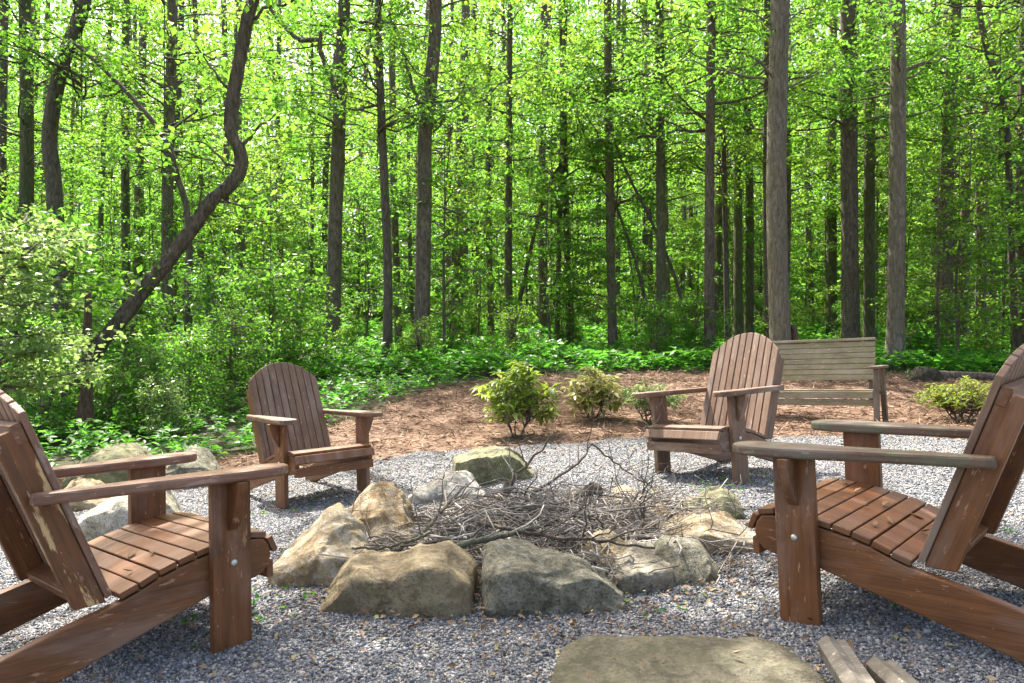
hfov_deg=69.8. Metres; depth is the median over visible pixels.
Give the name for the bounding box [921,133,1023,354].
sapling
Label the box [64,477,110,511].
boulder
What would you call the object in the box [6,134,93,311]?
sapling
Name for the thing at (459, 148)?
tree
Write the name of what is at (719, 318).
wild shrub
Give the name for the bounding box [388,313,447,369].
wild shrub
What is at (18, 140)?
slim tree
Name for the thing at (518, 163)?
tree
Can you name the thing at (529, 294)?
sapling
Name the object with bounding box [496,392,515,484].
dead branch
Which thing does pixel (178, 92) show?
slim tree
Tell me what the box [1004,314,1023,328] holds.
sapling
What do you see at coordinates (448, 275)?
sapling
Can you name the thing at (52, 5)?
sky
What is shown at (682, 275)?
slim tree
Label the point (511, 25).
tree
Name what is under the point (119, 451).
boulder
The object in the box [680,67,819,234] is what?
tree
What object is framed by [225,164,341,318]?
sapling
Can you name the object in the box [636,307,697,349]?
wild shrub
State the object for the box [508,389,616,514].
dead branch
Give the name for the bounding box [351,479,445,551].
dead branch
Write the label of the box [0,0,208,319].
tree
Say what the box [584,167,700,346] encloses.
sapling
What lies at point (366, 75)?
tree
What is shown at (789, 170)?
slim tree
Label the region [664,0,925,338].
tree
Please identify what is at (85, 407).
trunk
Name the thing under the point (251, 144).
tree
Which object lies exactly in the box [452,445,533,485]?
fire pit stone
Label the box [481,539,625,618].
fire pit stone
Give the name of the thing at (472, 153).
slim tree
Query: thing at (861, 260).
sapling
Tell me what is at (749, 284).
tree
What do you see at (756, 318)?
wild shrub
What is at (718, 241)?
slim tree
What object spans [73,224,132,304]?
sapling
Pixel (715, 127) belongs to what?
tree
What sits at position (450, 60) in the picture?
tree
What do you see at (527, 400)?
rhododendron
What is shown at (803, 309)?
sapling
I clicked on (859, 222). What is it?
tree
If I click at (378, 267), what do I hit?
sapling
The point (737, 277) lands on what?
tree
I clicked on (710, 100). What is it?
tree
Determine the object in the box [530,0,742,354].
tree
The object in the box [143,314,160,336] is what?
wild shrub
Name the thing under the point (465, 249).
tree
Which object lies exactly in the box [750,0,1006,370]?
tree
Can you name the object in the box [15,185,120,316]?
sapling
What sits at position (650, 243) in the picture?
slim tree
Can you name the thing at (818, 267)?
sapling
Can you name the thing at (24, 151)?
tree
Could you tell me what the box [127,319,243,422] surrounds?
undergrowth bush
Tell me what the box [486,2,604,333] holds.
slim tree
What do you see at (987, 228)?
slim tree
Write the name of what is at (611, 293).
tree
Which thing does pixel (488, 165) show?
slim tree
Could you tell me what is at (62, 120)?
tree
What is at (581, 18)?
distant woods
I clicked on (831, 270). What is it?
tree
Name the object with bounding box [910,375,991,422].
azalea
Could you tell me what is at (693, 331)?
wild shrub
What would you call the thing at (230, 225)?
sapling
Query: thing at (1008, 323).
sapling
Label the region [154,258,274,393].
undergrowth bush
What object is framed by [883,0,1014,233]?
slim tree
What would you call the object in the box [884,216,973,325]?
sapling
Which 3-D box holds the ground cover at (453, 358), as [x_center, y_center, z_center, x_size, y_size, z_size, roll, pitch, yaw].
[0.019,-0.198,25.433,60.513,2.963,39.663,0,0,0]
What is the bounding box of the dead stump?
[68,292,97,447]
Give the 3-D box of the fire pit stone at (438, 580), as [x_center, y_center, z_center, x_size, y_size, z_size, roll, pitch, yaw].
[-0.426,0.944,2.818,0.593,0.283,0.356,0,0,0]
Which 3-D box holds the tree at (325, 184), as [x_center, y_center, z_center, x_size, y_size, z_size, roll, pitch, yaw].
[-6.383,-6.937,27.252,6.208,14.166,5.895,0,0,35]
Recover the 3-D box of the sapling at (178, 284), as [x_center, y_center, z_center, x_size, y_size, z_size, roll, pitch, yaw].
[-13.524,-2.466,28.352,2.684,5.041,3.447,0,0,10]
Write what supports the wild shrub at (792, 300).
on the ground at (65, 459)
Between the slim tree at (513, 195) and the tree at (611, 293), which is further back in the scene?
the slim tree at (513, 195)
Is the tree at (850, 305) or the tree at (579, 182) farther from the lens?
the tree at (579, 182)
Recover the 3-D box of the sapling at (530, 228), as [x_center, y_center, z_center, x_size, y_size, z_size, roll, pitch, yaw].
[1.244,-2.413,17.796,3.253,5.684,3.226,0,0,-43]
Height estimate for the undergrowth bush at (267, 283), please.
2.467 m
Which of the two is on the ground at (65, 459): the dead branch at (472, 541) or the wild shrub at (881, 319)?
the wild shrub at (881, 319)
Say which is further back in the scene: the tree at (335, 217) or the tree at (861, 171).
the tree at (861, 171)
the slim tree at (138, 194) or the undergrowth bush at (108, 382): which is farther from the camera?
the slim tree at (138, 194)
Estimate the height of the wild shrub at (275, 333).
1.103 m
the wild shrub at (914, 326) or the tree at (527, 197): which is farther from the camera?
the tree at (527, 197)
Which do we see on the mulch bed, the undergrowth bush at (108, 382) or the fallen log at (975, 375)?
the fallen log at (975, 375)
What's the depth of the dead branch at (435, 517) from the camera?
3.50 m
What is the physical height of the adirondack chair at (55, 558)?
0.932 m
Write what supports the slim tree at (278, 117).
on the ground at (65, 459)
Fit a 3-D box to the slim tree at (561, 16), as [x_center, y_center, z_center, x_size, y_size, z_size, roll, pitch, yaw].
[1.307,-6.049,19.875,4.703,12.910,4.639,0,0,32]
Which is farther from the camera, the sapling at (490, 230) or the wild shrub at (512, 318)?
the sapling at (490, 230)
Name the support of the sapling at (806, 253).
on the ground at (65, 459)
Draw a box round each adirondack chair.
[0,389,287,682]
[246,362,382,509]
[633,333,783,483]
[732,344,1023,662]
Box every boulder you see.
[61,442,151,488]
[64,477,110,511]
[77,490,182,541]
[166,446,220,487]
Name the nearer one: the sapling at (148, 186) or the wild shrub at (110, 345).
the wild shrub at (110, 345)
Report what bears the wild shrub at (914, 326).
on the ground at (65, 459)
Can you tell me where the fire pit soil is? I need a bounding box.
[443,510,682,581]
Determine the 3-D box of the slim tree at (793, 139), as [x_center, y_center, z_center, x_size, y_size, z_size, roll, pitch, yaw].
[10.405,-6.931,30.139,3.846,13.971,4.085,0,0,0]
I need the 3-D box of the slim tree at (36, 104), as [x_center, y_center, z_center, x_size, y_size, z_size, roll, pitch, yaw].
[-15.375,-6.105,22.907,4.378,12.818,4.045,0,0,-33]
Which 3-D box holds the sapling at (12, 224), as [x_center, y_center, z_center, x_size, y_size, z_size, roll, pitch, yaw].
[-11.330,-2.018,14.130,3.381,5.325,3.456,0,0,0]
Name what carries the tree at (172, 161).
on the ground at (65, 459)
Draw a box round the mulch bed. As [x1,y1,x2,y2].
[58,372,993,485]
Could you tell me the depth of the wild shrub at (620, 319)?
21.12 m
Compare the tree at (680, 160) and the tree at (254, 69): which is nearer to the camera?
the tree at (680, 160)
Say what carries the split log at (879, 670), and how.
on the gravel area
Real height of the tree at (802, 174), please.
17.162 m
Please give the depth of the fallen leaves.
2.66 m
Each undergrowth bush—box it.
[0,199,132,401]
[0,310,114,441]
[63,267,182,378]
[64,357,163,436]
[95,337,199,433]
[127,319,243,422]
[134,370,203,442]
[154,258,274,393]
[188,304,281,411]
[197,246,346,383]
[249,277,350,371]
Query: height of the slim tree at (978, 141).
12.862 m
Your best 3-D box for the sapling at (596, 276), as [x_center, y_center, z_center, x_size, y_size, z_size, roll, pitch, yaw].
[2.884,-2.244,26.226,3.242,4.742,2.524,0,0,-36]
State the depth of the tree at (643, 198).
18.04 m
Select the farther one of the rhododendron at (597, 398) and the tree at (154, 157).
the tree at (154, 157)
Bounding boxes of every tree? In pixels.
[0,0,110,333]
[0,0,162,341]
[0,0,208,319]
[6,0,79,311]
[6,0,99,220]
[6,0,155,288]
[7,0,120,223]
[7,29,163,314]
[7,33,69,194]
[7,49,86,226]
[7,72,74,206]
[7,91,41,163]
[7,102,41,175]
[10,0,205,325]
[41,0,215,238]
[51,0,220,332]
[52,0,285,344]
[52,0,318,424]
[59,0,281,319]
[68,0,299,375]
[77,14,187,235]
[80,0,236,330]
[89,79,263,231]
[100,0,245,328]
[133,0,303,336]
[147,60,310,306]
[152,5,374,319]
[160,38,309,301]
[161,0,314,342]
[203,0,426,351]
[232,0,389,323]
[242,0,325,330]
[257,0,502,365]
[257,22,419,312]
[289,1,404,318]
[303,0,455,346]
[314,0,591,360]
[317,2,413,322]
[343,1,483,331]
[348,0,553,337]
[357,1,528,340]
[361,0,468,261]
[364,3,557,325]
[398,0,517,321]
[399,0,616,341]
[433,0,580,345]
[443,25,646,338]
[451,102,548,239]
[453,0,594,313]
[465,0,652,344]
[484,0,584,278]
[484,4,667,345]
[486,0,730,354]
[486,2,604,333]
[498,88,612,251]
[502,87,630,313]
[505,0,655,327]
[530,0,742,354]
[531,0,700,247]
[538,0,704,345]
[552,0,684,325]
[572,0,747,341]
[574,0,882,364]
[576,0,759,223]
[587,116,704,248]
[591,0,702,320]
[592,0,701,335]
[592,0,807,342]
[614,8,703,333]
[614,10,840,332]
[616,0,881,364]
[621,0,757,322]
[623,0,715,327]
[631,0,838,336]
[641,1,801,336]
[641,4,801,215]
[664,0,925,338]
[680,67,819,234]
[686,4,813,333]
[694,93,863,229]
[701,0,863,293]
[704,0,1020,352]
[729,12,805,324]
[729,118,816,251]
[742,0,912,329]
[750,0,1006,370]
[754,3,958,337]
[761,22,859,324]
[788,0,958,218]
[790,0,965,344]
[797,74,929,227]
[801,23,928,320]
[810,97,957,308]
[816,1,913,315]
[817,0,1023,344]
[819,0,929,328]
[839,4,1016,327]
[858,0,1018,347]
[858,0,1023,352]
[859,1,929,250]
[860,41,972,321]
[877,0,1013,329]
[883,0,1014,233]
[884,0,998,250]
[884,63,974,244]
[886,1,1017,340]
[906,0,1018,350]
[908,0,1016,337]
[911,0,1023,344]
[953,12,1018,219]
[957,132,974,306]
[958,98,1014,305]
[963,18,1017,181]
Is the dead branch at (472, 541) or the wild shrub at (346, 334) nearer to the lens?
the dead branch at (472, 541)
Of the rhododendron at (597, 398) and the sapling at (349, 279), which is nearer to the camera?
the rhododendron at (597, 398)
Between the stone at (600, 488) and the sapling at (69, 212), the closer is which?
the stone at (600, 488)
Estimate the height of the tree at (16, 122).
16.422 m
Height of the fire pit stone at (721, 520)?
0.222 m
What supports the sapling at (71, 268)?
on the ground at (65, 459)
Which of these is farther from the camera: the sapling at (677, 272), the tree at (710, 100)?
the sapling at (677, 272)
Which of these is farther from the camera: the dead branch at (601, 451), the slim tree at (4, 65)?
the slim tree at (4, 65)
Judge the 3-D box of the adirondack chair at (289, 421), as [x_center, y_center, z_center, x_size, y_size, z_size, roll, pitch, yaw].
[-1.560,0.653,5.472,0.830,1.001,1.010,0,-1,-44]
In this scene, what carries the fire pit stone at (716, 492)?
on the ground at (65, 459)
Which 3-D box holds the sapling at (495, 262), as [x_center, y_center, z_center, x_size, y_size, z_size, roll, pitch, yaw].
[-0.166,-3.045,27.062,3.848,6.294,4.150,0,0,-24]
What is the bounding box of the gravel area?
[0,435,1023,682]
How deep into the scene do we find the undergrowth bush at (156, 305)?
12.42 m
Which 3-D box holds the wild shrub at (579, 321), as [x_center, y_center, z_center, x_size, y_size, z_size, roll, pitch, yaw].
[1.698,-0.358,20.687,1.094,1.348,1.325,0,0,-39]
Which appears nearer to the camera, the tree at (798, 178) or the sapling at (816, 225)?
the sapling at (816, 225)
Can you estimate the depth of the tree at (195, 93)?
25.13 m
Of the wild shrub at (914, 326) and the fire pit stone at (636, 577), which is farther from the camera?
the wild shrub at (914, 326)
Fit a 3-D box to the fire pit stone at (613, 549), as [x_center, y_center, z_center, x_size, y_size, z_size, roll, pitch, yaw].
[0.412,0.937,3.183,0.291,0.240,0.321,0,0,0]
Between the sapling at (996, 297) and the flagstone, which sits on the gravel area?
the flagstone
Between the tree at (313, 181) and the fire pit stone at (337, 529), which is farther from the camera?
the tree at (313, 181)
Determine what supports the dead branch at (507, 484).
on the brush pile
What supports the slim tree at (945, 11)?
on the ground at (65, 459)
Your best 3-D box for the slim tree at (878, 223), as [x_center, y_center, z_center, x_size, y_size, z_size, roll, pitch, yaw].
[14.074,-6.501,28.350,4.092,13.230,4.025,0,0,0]
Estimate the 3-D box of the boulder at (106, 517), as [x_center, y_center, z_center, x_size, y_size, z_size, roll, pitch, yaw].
[-2.120,1.003,4.134,0.619,0.413,0.575,0,0,0]
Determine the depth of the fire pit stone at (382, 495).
3.70 m
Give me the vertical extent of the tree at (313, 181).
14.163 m
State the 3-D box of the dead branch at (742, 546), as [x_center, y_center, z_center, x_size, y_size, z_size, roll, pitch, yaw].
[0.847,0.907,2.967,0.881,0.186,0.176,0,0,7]
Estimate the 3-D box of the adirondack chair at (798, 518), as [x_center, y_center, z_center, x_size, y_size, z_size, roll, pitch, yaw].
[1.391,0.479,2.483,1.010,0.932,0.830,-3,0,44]
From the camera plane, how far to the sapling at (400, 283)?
18.91 m
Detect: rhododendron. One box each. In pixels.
[468,359,562,438]
[560,366,627,419]
[617,378,686,423]
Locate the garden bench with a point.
(848, 367)
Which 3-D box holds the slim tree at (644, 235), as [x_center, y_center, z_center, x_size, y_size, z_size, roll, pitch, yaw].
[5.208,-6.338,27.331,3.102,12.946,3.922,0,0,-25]
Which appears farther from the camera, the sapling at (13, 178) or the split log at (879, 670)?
the sapling at (13, 178)
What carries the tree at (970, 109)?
on the ground at (65, 459)
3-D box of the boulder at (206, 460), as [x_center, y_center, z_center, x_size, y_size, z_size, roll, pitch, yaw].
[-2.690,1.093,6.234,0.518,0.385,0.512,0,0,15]
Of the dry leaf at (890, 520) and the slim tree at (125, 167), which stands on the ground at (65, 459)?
the slim tree at (125, 167)
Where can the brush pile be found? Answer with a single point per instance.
(461, 524)
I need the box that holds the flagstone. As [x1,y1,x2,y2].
[550,635,825,682]
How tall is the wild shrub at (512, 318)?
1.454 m
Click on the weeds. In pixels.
(305, 594)
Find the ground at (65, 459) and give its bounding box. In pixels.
[1,334,1009,478]
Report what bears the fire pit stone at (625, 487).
on the fire pit soil
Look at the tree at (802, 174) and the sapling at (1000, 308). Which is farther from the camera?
the tree at (802, 174)
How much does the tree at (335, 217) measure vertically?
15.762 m
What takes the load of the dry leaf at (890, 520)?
on the adirondack chair at (798, 518)
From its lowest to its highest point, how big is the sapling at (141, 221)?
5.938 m
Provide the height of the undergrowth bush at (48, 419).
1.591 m
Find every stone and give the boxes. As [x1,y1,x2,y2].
[268,503,375,587]
[318,540,477,617]
[349,481,416,551]
[408,470,484,503]
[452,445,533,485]
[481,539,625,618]
[567,482,602,502]
[577,529,635,573]
[606,485,649,504]
[608,539,673,594]
[645,503,675,530]
[653,534,720,585]
[654,509,755,554]
[678,485,745,519]
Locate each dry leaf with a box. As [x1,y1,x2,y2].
[127,549,135,558]
[887,517,894,523]
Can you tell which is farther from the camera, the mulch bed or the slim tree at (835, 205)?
the slim tree at (835, 205)
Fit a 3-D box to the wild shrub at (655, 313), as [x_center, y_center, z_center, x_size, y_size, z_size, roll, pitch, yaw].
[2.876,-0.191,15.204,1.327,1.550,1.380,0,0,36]
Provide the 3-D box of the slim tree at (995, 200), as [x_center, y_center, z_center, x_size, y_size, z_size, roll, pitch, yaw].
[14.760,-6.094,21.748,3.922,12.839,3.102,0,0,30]
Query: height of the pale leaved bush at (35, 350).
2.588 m
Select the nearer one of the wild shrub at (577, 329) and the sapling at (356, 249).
the wild shrub at (577, 329)
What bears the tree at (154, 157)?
on the ground at (65, 459)
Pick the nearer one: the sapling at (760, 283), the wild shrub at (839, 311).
the wild shrub at (839, 311)
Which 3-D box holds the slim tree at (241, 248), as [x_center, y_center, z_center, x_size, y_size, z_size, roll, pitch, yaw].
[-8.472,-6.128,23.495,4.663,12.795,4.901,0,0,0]
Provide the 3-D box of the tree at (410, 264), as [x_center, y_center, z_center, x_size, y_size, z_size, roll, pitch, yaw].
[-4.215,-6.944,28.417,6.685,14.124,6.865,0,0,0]
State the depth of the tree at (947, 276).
16.86 m
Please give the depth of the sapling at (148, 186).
19.57 m
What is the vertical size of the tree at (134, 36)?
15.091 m
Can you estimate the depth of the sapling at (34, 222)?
24.63 m
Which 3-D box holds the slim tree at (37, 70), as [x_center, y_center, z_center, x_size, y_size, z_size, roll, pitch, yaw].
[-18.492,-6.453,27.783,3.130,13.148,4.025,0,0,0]
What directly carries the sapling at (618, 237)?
on the ground at (65, 459)
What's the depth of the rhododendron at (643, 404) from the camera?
8.57 m
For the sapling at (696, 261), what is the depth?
24.79 m
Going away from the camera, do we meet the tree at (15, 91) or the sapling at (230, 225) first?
the sapling at (230, 225)
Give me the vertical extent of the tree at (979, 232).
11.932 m
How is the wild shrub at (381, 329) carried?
on the ground at (65, 459)
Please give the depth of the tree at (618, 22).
27.46 m
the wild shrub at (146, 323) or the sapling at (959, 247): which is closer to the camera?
the sapling at (959, 247)
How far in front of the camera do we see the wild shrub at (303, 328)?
15.48 m
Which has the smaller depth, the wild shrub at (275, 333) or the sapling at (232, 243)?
the wild shrub at (275, 333)
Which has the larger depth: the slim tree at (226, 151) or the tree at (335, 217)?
the slim tree at (226, 151)
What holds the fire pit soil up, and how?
on the gravel area
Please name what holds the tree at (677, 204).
on the ground at (65, 459)
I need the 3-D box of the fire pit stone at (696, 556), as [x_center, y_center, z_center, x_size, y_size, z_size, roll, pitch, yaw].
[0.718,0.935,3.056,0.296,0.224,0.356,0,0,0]
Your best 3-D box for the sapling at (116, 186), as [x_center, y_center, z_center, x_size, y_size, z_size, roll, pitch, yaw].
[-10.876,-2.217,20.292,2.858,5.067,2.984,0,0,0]
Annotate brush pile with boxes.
[318,449,767,585]
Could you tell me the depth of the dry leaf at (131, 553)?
2.46 m
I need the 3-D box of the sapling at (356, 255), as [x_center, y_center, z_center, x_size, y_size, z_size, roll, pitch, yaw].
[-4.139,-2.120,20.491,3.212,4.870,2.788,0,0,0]
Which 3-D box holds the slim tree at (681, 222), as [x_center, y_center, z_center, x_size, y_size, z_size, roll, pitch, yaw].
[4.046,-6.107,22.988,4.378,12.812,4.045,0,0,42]
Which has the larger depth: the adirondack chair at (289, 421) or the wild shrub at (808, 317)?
the wild shrub at (808, 317)
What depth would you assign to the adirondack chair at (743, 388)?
5.10 m
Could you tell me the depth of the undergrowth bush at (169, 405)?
8.72 m
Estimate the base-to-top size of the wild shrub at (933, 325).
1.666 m
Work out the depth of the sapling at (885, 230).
20.69 m
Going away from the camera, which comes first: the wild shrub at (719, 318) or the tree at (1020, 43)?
the tree at (1020, 43)
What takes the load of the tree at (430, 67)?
on the ground at (65, 459)
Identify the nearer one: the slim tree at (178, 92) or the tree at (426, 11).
the slim tree at (178, 92)
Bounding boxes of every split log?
[817,635,874,682]
[866,656,918,682]
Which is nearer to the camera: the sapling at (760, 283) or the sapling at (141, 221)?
the sapling at (141, 221)
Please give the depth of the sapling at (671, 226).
28.24 m
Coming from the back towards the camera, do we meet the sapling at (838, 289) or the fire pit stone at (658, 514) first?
the sapling at (838, 289)
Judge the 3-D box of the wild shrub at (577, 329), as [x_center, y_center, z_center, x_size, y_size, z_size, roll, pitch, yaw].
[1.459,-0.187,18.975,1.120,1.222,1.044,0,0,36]
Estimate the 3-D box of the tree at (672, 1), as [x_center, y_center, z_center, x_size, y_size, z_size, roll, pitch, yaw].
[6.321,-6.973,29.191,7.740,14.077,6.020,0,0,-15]
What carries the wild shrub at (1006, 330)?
on the ground at (65, 459)
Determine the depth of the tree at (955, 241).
24.98 m
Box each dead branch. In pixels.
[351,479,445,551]
[391,455,500,551]
[456,517,600,553]
[473,432,553,513]
[479,485,692,548]
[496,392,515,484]
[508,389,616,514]
[592,443,709,505]
[604,373,710,539]
[711,540,834,579]
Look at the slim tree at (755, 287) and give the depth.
28.28 m
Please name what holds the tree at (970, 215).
on the ground at (65, 459)
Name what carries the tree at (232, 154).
on the ground at (65, 459)
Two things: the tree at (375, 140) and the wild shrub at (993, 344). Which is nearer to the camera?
the wild shrub at (993, 344)
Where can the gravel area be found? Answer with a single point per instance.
(384, 473)
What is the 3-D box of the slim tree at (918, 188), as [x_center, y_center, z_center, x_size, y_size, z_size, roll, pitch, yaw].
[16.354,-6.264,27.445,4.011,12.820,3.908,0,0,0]
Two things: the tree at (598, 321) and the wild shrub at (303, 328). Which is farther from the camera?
the tree at (598, 321)
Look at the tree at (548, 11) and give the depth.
36.34 m
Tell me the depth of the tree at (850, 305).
15.88 m
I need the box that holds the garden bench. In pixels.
[772,337,888,421]
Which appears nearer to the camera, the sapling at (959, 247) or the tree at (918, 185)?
the sapling at (959, 247)
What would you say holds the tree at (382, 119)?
on the ground at (65, 459)
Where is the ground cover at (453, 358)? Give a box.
[0,316,1023,466]
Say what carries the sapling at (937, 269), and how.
on the ground at (65, 459)
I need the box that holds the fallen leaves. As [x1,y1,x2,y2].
[0,372,1023,681]
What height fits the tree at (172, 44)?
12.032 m
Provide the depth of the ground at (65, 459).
11.20 m
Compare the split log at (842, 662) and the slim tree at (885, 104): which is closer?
the split log at (842, 662)
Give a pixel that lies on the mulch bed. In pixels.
(553, 438)
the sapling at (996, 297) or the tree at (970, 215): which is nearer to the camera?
the sapling at (996, 297)
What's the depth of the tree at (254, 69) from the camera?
29.34 m
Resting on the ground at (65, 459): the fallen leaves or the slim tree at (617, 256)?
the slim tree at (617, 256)
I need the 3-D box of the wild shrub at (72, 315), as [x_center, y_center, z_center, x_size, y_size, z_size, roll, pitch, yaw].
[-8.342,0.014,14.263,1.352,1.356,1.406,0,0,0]
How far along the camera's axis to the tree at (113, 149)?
37.70 m
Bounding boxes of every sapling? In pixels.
[0,155,46,325]
[0,220,14,307]
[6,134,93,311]
[7,202,70,301]
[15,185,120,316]
[34,222,95,309]
[68,172,181,342]
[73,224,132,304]
[89,162,203,334]
[105,111,263,323]
[130,214,206,319]
[145,127,289,335]
[177,217,249,320]
[202,182,293,309]
[203,133,336,335]
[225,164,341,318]
[264,182,366,325]
[297,175,381,312]
[310,183,400,338]
[311,174,413,337]
[342,195,441,330]
[355,117,495,321]
[374,95,511,353]
[410,190,491,339]
[433,167,530,350]
[446,181,554,325]
[485,200,564,326]
[492,121,617,355]
[528,172,627,341]
[542,121,672,317]
[562,217,626,339]
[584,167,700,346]
[622,206,692,319]
[628,217,696,315]
[640,200,743,323]
[668,185,763,320]
[679,195,791,327]
[730,169,817,328]
[743,179,824,313]
[789,203,839,330]
[790,157,886,319]
[791,236,861,331]
[808,136,953,339]
[820,154,975,329]
[837,193,929,316]
[869,173,1018,363]
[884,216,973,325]
[905,118,1023,367]
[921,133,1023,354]
[927,175,1014,342]
[954,90,1023,320]
[961,51,1023,312]
[970,134,1023,330]
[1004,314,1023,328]
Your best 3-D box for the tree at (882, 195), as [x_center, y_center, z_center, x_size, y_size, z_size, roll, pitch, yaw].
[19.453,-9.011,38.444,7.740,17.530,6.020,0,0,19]
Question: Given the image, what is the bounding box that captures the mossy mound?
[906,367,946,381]
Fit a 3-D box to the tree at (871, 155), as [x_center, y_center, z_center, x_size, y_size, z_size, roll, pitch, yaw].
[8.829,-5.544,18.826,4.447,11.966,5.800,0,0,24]
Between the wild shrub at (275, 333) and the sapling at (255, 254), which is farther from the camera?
the sapling at (255, 254)
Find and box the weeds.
[180,472,1015,648]
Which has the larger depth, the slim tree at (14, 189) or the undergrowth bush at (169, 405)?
the slim tree at (14, 189)
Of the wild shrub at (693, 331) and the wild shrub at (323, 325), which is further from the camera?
the wild shrub at (323, 325)
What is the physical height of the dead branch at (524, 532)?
0.360 m
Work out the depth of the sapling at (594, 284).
18.89 m
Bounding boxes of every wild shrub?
[49,307,120,363]
[109,318,154,363]
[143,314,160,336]
[153,328,192,371]
[264,318,285,346]
[268,317,313,361]
[299,303,356,352]
[327,324,372,365]
[371,320,394,343]
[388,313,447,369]
[430,302,472,356]
[455,305,492,343]
[478,302,549,363]
[547,311,589,351]
[553,312,589,343]
[591,302,632,345]
[618,295,678,365]
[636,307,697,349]
[664,291,735,363]
[718,310,732,347]
[730,310,763,333]
[753,297,810,343]
[795,306,825,336]
[827,300,880,342]
[876,310,885,336]
[880,290,973,362]
[883,321,934,367]
[960,319,1012,357]
[996,321,1009,348]
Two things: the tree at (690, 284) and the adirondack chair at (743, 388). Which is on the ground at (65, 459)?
the tree at (690, 284)
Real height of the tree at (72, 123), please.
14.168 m
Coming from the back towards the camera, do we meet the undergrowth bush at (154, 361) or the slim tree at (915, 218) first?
the slim tree at (915, 218)
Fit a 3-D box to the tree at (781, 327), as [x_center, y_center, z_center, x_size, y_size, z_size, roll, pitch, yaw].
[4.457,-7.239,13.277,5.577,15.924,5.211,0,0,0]
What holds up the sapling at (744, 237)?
on the ground at (65, 459)
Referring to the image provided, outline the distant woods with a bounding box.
[7,0,1017,334]
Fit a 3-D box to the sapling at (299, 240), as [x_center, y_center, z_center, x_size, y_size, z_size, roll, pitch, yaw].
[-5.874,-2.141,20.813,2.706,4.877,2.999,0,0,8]
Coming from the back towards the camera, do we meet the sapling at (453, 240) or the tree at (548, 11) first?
the tree at (548, 11)
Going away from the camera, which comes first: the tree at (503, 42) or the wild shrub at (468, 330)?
the wild shrub at (468, 330)
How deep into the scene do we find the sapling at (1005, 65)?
14.13 m
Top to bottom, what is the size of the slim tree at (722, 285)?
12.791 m
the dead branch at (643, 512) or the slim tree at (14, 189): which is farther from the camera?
the slim tree at (14, 189)
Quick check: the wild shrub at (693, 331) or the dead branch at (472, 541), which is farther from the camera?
the wild shrub at (693, 331)
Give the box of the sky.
[8,0,1015,316]
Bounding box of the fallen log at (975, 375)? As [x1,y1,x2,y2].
[939,370,996,379]
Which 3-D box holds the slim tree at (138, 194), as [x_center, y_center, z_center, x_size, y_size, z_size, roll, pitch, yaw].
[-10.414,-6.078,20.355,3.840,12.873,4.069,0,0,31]
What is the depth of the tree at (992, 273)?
23.89 m
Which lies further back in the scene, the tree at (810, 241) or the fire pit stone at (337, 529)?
the tree at (810, 241)
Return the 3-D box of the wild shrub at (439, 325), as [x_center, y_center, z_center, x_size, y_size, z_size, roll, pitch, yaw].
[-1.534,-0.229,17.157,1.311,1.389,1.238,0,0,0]
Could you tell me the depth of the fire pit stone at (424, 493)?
4.80 m
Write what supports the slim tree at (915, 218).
on the ground at (65, 459)
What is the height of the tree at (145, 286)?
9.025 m
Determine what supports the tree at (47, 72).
on the ground at (65, 459)
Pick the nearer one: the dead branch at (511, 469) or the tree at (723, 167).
the dead branch at (511, 469)
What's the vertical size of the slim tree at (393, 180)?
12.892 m
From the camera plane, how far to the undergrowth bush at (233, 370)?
10.56 m
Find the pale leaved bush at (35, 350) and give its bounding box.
[0,204,142,402]
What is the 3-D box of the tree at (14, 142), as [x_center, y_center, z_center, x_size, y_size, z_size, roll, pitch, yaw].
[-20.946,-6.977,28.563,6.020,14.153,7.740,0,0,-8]
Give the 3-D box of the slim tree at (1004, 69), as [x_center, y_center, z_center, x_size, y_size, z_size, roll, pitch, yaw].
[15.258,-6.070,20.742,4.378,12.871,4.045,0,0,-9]
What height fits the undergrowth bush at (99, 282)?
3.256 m
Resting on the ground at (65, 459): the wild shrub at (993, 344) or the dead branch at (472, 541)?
the wild shrub at (993, 344)
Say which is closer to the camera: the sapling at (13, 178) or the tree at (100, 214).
the sapling at (13, 178)
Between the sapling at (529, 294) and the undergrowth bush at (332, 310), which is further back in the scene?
the sapling at (529, 294)
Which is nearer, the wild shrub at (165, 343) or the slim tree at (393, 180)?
the wild shrub at (165, 343)
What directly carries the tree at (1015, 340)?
on the ground at (65, 459)
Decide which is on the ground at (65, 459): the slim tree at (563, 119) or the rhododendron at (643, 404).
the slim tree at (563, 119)
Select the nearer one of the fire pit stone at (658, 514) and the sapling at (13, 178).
the fire pit stone at (658, 514)
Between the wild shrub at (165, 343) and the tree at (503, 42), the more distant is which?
the tree at (503, 42)
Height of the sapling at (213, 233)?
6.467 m
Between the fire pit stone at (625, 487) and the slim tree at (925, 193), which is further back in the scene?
the slim tree at (925, 193)
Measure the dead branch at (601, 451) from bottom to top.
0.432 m
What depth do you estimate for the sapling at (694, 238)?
24.52 m
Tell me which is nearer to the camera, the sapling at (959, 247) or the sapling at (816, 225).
the sapling at (959, 247)

